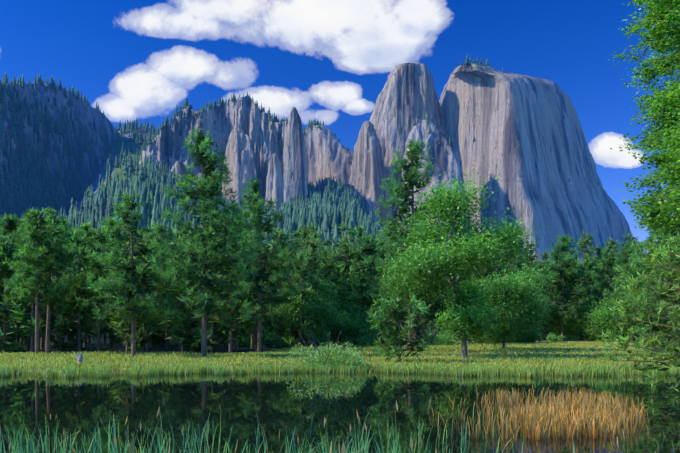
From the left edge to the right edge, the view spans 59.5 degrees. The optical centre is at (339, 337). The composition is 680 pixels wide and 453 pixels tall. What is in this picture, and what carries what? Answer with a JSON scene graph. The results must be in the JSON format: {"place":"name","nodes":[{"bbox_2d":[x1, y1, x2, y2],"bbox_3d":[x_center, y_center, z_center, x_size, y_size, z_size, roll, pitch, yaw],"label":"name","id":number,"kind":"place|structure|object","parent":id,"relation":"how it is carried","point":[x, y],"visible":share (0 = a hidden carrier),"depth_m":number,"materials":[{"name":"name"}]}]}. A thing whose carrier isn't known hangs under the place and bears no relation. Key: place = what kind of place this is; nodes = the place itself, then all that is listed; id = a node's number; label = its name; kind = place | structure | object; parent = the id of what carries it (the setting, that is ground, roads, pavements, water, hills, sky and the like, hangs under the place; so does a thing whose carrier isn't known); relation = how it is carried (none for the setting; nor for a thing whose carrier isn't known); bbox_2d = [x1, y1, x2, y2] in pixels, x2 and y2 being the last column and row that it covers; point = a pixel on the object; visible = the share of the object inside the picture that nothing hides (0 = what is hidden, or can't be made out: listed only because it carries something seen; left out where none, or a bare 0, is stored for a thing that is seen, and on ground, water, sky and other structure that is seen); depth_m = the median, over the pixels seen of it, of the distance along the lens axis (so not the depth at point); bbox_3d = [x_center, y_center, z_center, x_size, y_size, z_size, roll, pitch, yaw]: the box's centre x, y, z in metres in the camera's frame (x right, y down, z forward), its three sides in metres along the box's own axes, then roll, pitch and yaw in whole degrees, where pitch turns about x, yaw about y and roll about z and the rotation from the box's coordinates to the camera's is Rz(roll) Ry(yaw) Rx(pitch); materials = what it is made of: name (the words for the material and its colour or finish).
{"place":"outdoors","nodes":[
{"label":"outdoors","id":0,"kind":"place"},
{"bbox_2d":[0,83,120,214],"bbox_3d":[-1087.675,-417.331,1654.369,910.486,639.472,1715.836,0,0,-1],"label":"mountain","id":1,"kind":"structure","parent":0,"point":[84,116],"depth_m":1527.98,"materials":[{"name":"stone"}]},
{"bbox_2d":[139,95,286,202],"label":"rock formation","id":2,"kind":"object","parent":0,"point":[244,113],"visible":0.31,"depth_m":1413.57,"materials":[{"name":"stone"}]},
{"bbox_2d":[222,127,259,211],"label":"rock spire","id":3,"kind":"structure","parent":2,"relation":"on","point":[240,159],"depth_m":1327.74,"materials":[{"name":"stone"}]},
{"bbox_2d":[3,118,582,265],"bbox_3d":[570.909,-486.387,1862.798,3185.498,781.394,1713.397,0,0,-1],"label":"forest slopes","id":4,"kind":"structure","parent":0,"point":[332,191],"depth_m":1219.84,"materials":[{"name":"green plant"}]},
{"bbox_2d":[0,127,674,373],"bbox_3d":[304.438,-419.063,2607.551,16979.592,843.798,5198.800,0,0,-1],"label":"ground","id":5,"kind":"structure","parent":0,"point":[127,142],"depth_m":90.24,"materials":[{"name":"green plant"}]},
{"bbox_2d":[0,239,18,302],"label":"pine","id":6,"kind":"object","parent":5,"relation":"on","point":[1,288],"visible":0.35,"depth_m":69.50,"materials":[{"name":"green plant"}]},
{"bbox_2d":[0,341,25,350],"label":"shrub","id":7,"kind":"object","parent":5,"relation":"on","point":[13,346],"visible":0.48,"depth_m":73.15,"materials":[{"name":"green plant"}]},
{"bbox_2d":[0,213,26,338],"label":"pine","id":8,"kind":"object","parent":5,"relation":"on","point":[11,225],"visible":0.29,"depth_m":82.40,"materials":[{"name":"green plant"}]},
{"bbox_2d":[1,218,42,344],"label":"pine","id":9,"kind":"object","parent":5,"relation":"on","point":[21,343],"visible":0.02,"depth_m":93.32,"materials":[{"name":"green plant"}]},
{"bbox_2d":[2,207,72,353],"bbox_3d":[-31.303,-5.729,60.763,6.371,15.604,6.972,0,0,-1],"label":"pine","id":10,"kind":"object","parent":5,"relation":"on","point":[33,231],"visible":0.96,"depth_m":60.40,"materials":[{"name":"green plant"}]},
{"bbox_2d":[16,207,83,353],"bbox_3d":[-30.850,-6.021,63.020,7.339,16.139,5.915,0,0,-41],"label":"pine","id":11,"kind":"object","parent":5,"relation":"on","point":[56,254],"visible":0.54,"depth_m":62.89,"materials":[{"name":"green plant"}]},
{"bbox_2d":[44,215,78,272],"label":"pine","id":12,"kind":"object","parent":5,"relation":"on","point":[65,225],"visible":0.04,"depth_m":98.55,"materials":[{"name":"green plant"}]},
{"bbox_2d":[65,228,98,343],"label":"pine","id":13,"kind":"object","parent":5,"relation":"on","point":[80,242],"visible":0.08,"depth_m":84.80,"materials":[{"name":"green plant"}]},
{"bbox_2d":[75,353,89,363],"bbox_3d":[-18.787,1.590,43.210,1.519,1.168,0.496,0,0,-6],"label":"shore stump","id":14,"kind":"object","parent":5,"relation":"on","point":[80,356],"depth_m":43.16,"materials":[{"name":"grey wood"}]},
{"bbox_2d":[70,222,113,346],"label":"pine","id":15,"kind":"object","parent":5,"relation":"on","point":[85,228],"visible":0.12,"depth_m":90.24,"materials":[{"name":"green plant"}]},
{"bbox_2d":[64,225,123,350],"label":"pine","id":16,"kind":"object","parent":5,"relation":"on","point":[101,233],"visible":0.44,"depth_m":73.24,"materials":[{"name":"green plant"}]},
{"bbox_2d":[93,216,130,345],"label":"pine","id":17,"kind":"object","parent":5,"relation":"on","point":[111,224],"visible":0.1,"depth_m":97.82,"materials":[{"name":"green plant"}]},
{"bbox_2d":[75,191,183,356],"bbox_3d":[-19.871,-5.969,56.324,9.946,16.203,9.149,0,0,-1],"label":"pine","id":18,"kind":"object","parent":5,"relation":"on","point":[125,296],"visible":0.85,"depth_m":55.57,"materials":[{"name":"green plant"}]},
{"bbox_2d":[103,310,172,344],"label":"bush","id":19,"kind":"object","parent":5,"relation":"on","point":[129,336],"depth_m":107.90,"materials":[{"name":"green plant"}]},
{"bbox_2d":[144,223,178,307],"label":"pine","id":20,"kind":"object","parent":5,"relation":"on","point":[151,235],"visible":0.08,"depth_m":92.51,"materials":[{"name":"green plant"}]},
{"bbox_2d":[150,239,177,347],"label":"pine","id":21,"kind":"object","parent":5,"relation":"on","point":[151,341],"visible":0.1,"depth_m":88.90,"materials":[{"name":"green plant"}]},
{"bbox_2d":[171,161,191,183],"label":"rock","id":22,"kind":"object","parent":5,"relation":"on","point":[179,166],"visible":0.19,"depth_m":1303.56,"materials":[{"name":"stone"}]},
{"bbox_2d":[145,125,263,356],"bbox_3d":[-12.978,-9.008,55.940,11.333,22.308,12.230,0,0,-1],"label":"tall pine","id":23,"kind":"object","parent":5,"relation":"on","point":[207,186],"visible":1,"depth_m":55.58,"materials":[{"name":"green plant"}]},
{"bbox_2d":[209,240,240,346],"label":"pine","id":24,"kind":"object","parent":5,"relation":"on","point":[227,297],"depth_m":94.17,"materials":[{"name":"green plant"}]},
{"bbox_2d":[209,210,247,259],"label":"pine","id":25,"kind":"object","parent":5,"relation":"on","point":[241,229],"visible":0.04,"depth_m":98.05,"materials":[{"name":"green plant"}]},
{"bbox_2d":[238,332,266,347],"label":"shrub","id":26,"kind":"object","parent":5,"relation":"on","point":[247,342],"visible":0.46,"depth_m":88.45,"materials":[{"name":"green plant"}]},
{"bbox_2d":[245,304,276,344],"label":"bush","id":27,"kind":"object","parent":5,"relation":"on","point":[263,330],"depth_m":110.38,"materials":[{"name":"green plant"}]},
{"bbox_2d":[216,178,311,352],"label":"pine","id":28,"kind":"object","parent":5,"relation":"on","point":[274,264],"visible":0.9,"depth_m":68.66,"materials":[{"name":"green plant"}]},
{"bbox_2d":[264,154,283,210],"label":"rock spire","id":29,"kind":"structure","parent":5,"relation":"on","point":[274,184],"depth_m":1306.66,"materials":[{"name":"stone"}]},
{"bbox_2d":[263,226,292,305],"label":"pine","id":30,"kind":"object","parent":5,"relation":"on","point":[274,238],"visible":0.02,"depth_m":108.91,"materials":[{"name":"green plant"}]},
{"bbox_2d":[269,332,298,346],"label":"shrub","id":31,"kind":"object","parent":5,"relation":"on","point":[280,342],"visible":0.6,"depth_m":90.90,"materials":[{"name":"green plant"}]},
{"bbox_2d":[262,274,319,344],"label":"broadleaf","id":32,"kind":"object","parent":5,"relation":"on","point":[277,307],"visible":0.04,"depth_m":97.12,"materials":[{"name":"green plant"}]},
{"bbox_2d":[283,107,307,203],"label":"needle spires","id":33,"kind":"object","parent":5,"relation":"on","point":[294,178],"visible":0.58,"depth_m":1303.87,"materials":[{"name":"stone"}]},
{"bbox_2d":[0,54,598,237],"bbox_3d":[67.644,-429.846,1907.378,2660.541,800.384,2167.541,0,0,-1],"label":"conifer trees","id":34,"kind":"object","parent":5,"relation":"on","point":[38,194],"visible":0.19,"depth_m":1422.86,"materials":[{"name":"green plant"}]},
{"bbox_2d":[271,273,355,346],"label":"broadleaf","id":35,"kind":"object","parent":5,"relation":"on","point":[331,317],"visible":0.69,"depth_m":94.10,"materials":[{"name":"green plant"}]},
{"bbox_2d":[286,330,368,371],"bbox_3d":[-0.928,1.175,40.888,5.889,3.372,3.340,0,0,-26],"label":"willow bush","id":36,"kind":"object","parent":5,"relation":"on","point":[340,359],"visible":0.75,"depth_m":40.64,"materials":[{"name":"green plant"}]},
{"bbox_2d":[304,125,352,187],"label":"rock formation","id":37,"kind":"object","parent":5,"relation":"on","point":[327,154],"depth_m":1679.68,"materials":[{"name":"stone"}]},
{"bbox_2d":[0,341,676,373],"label":"meadow grass tufts","id":38,"kind":"object","parent":5,"relation":"on","point":[107,358],"visible":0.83,"depth_m":52.62,"materials":[{"name":"green plant"}]},
{"bbox_2d":[0,218,677,351],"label":"trees","id":39,"kind":"object","parent":5,"relation":"on","point":[70,318],"visible":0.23,"depth_m":83.42,"materials":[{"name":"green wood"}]},
{"bbox_2d":[317,277,379,345],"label":"broadleaf","id":40,"kind":"object","parent":5,"relation":"on","point":[361,326],"visible":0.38,"depth_m":101.21,"materials":[{"name":"green plant"}]},
{"bbox_2d":[40,172,666,274],"bbox_3d":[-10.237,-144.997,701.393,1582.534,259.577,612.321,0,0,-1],"label":"conifer forest","id":41,"kind":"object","parent":5,"relation":"on","point":[99,208],"visible":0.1,"depth_m":803.47,"materials":[{"name":"green plant"}]},
{"bbox_2d":[342,334,369,345],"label":"shrub","id":42,"kind":"object","parent":5,"relation":"on","point":[362,339],"visible":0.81,"depth_m":99.23,"materials":[{"name":"green plant"}]},
{"bbox_2d":[341,234,391,328],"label":"tree","id":43,"kind":"object","parent":5,"relation":"on","point":[368,248],"visible":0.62,"depth_m":103.46,"materials":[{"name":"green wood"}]},
{"bbox_2d":[349,121,392,225],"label":"rock spire","id":44,"kind":"structure","parent":5,"relation":"on","point":[368,172],"depth_m":1547.17,"materials":[{"name":"stone"}]},
{"bbox_2d":[372,262,399,342],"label":"tree","id":45,"kind":"object","parent":5,"relation":"on","point":[380,273],"visible":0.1,"depth_m":119.52,"materials":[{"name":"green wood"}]},
{"bbox_2d":[364,290,447,362],"bbox_3d":[4.775,-0.783,46.274,6.414,6.073,4.932,0,0,29],"label":"young pine","id":46,"kind":"object","parent":5,"relation":"on","point":[392,331],"visible":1,"depth_m":46.46,"materials":[{"name":"green plant"}]},
{"bbox_2d":[369,63,446,217],"bbox_3d":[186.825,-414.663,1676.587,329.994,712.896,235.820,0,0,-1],"label":"rock formation","id":47,"kind":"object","parent":5,"relation":"on","point":[407,97],"depth_m":1626.99,"materials":[{"name":"stone"}]},
{"bbox_2d":[365,138,457,352],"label":"tall pine","id":48,"kind":"object","parent":5,"relation":"on","point":[402,191],"visible":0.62,"depth_m":67.51,"materials":[{"name":"green plant"}]},
{"bbox_2d":[397,119,467,237],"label":"rock formation","id":49,"kind":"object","parent":5,"relation":"on","point":[445,155],"depth_m":1448.33,"materials":[{"name":"stone"}]},
{"bbox_2d":[412,247,458,343],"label":"tree","id":50,"kind":"object","parent":5,"relation":"on","point":[433,310],"visible":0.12,"depth_m":109.43,"materials":[{"name":"green plant"}]},
{"bbox_2d":[434,332,457,344],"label":"shrub","id":51,"kind":"object","parent":5,"relation":"on","point":[447,340],"visible":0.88,"depth_m":99.17,"materials":[{"name":"green plant"}]},
{"bbox_2d":[368,168,543,358],"bbox_3d":[10.785,-6.727,55.632,16.132,17.807,15.476,0,0,-1],"label":"tree","id":52,"kind":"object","parent":5,"relation":"on","point":[428,270],"depth_m":53.49,"materials":[{"name":"green plant"}]},
{"bbox_2d":[454,330,501,342],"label":"bush","id":53,"kind":"object","parent":5,"relation":"on","point":[478,341],"visible":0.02,"depth_m":119.99,"materials":[{"name":"green plant"}]},
{"bbox_2d":[451,261,558,348],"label":"oak","id":54,"kind":"object","parent":5,"relation":"on","point":[519,308],"visible":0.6,"depth_m":76.63,"materials":[{"name":"green plant"}]},
{"bbox_2d":[506,295,549,342],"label":"bush","id":55,"kind":"object","parent":5,"relation":"on","point":[523,337],"visible":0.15,"depth_m":129.74,"materials":[{"name":"green plant"}]},
{"bbox_2d":[517,268,549,326],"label":"tree","id":56,"kind":"object","parent":5,"relation":"on","point":[536,289],"visible":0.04,"depth_m":150.04,"materials":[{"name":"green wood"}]},
{"bbox_2d":[534,261,560,339],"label":"tree","id":57,"kind":"object","parent":5,"relation":"on","point":[539,265],"visible":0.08,"depth_m":164.83,"materials":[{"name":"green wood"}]},
{"bbox_2d":[546,332,564,341],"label":"shrub","id":58,"kind":"object","parent":5,"relation":"on","point":[553,337],"visible":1,"depth_m":142.24,"materials":[{"name":"green plant"}]},
{"bbox_2d":[528,234,593,340],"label":"tree","id":59,"kind":"object","parent":5,"relation":"on","point":[560,276],"visible":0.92,"depth_m":145.13,"materials":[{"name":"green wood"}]},
{"bbox_2d":[544,300,599,340],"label":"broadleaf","id":60,"kind":"object","parent":5,"relation":"on","point":[572,327],"visible":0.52,"depth_m":148.22,"materials":[{"name":"green plant"}]},
{"bbox_2d":[565,334,578,340],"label":"shrub","id":61,"kind":"object","parent":5,"relation":"on","point":[571,337],"visible":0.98,"depth_m":146.90,"materials":[{"name":"green plant"}]},
{"bbox_2d":[565,258,599,335],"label":"tree","id":62,"kind":"object","parent":5,"relation":"on","point":[587,264],"visible":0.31,"depth_m":160.46,"materials":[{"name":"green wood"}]},
{"bbox_2d":[582,334,596,340],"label":"shrub","id":63,"kind":"object","parent":5,"relation":"on","point":[587,338],"visible":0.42,"depth_m":148.74,"materials":[{"name":"green plant"}]},
{"bbox_2d":[584,246,623,320],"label":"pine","id":64,"kind":"object","parent":5,"relation":"on","point":[606,261],"visible":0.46,"depth_m":151.13,"materials":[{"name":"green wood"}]},
{"bbox_2d":[579,297,638,341],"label":"bush","id":65,"kind":"object","parent":5,"relation":"on","point":[601,316],"visible":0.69,"depth_m":139.64,"materials":[{"name":"green plant"}]},
{"bbox_2d":[602,240,647,341],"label":"tree","id":66,"kind":"object","parent":5,"relation":"on","point":[619,262],"visible":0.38,"depth_m":131.58,"materials":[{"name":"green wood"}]},
{"bbox_2d":[595,213,679,392],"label":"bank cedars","id":67,"kind":"object","parent":5,"relation":"on","point":[660,302],"visible":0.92,"depth_m":27.20,"materials":[{"name":"green plant"}]},
{"bbox_2d":[616,238,665,342],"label":"tree","id":68,"kind":"object","parent":5,"relation":"on","point":[631,312],"visible":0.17,"depth_m":121.19,"materials":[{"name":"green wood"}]},
{"bbox_2d":[609,0,679,237],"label":"tree","id":69,"kind":"object","parent":5,"relation":"on","point":[663,106],"visible":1,"depth_m":14.64,"materials":[{"name":"green plant"}]},
{"bbox_2d":[0,370,679,452],"bbox_3d":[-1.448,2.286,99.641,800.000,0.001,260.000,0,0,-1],"label":"pond water","id":70,"kind":"structure","parent":0,"point":[283,403],"depth_m":18.71,"materials":[{"name":"green liquid"}]},
{"bbox_2d":[0,361,679,452],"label":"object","id":71,"kind":"object","parent":70,"relation":"on","point":[587,414],"visible":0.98,"depth_m":17.02,"materials":[{"name":"green plant"}]},
{"bbox_2d":[0,0,679,252],"label":"sky","id":72,"kind":"structure","parent":0,"point":[330,61],"materials":[{"name":"blue"}]},
{"bbox_2d":[347,150,353,157],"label":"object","id":73,"kind":"structure","parent":0,"point":[351,153],"depth_m":2492.58,"materials":[{"name":"stone"}]},
{"bbox_2d":[439,63,633,263],"bbox_3d":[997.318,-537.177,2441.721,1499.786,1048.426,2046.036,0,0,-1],"label":"rock formation","id":74,"kind":"object","parent":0,"point":[516,125],"visible":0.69,"depth_m":1629.58,"materials":[{"name":"stone"}]}
]}

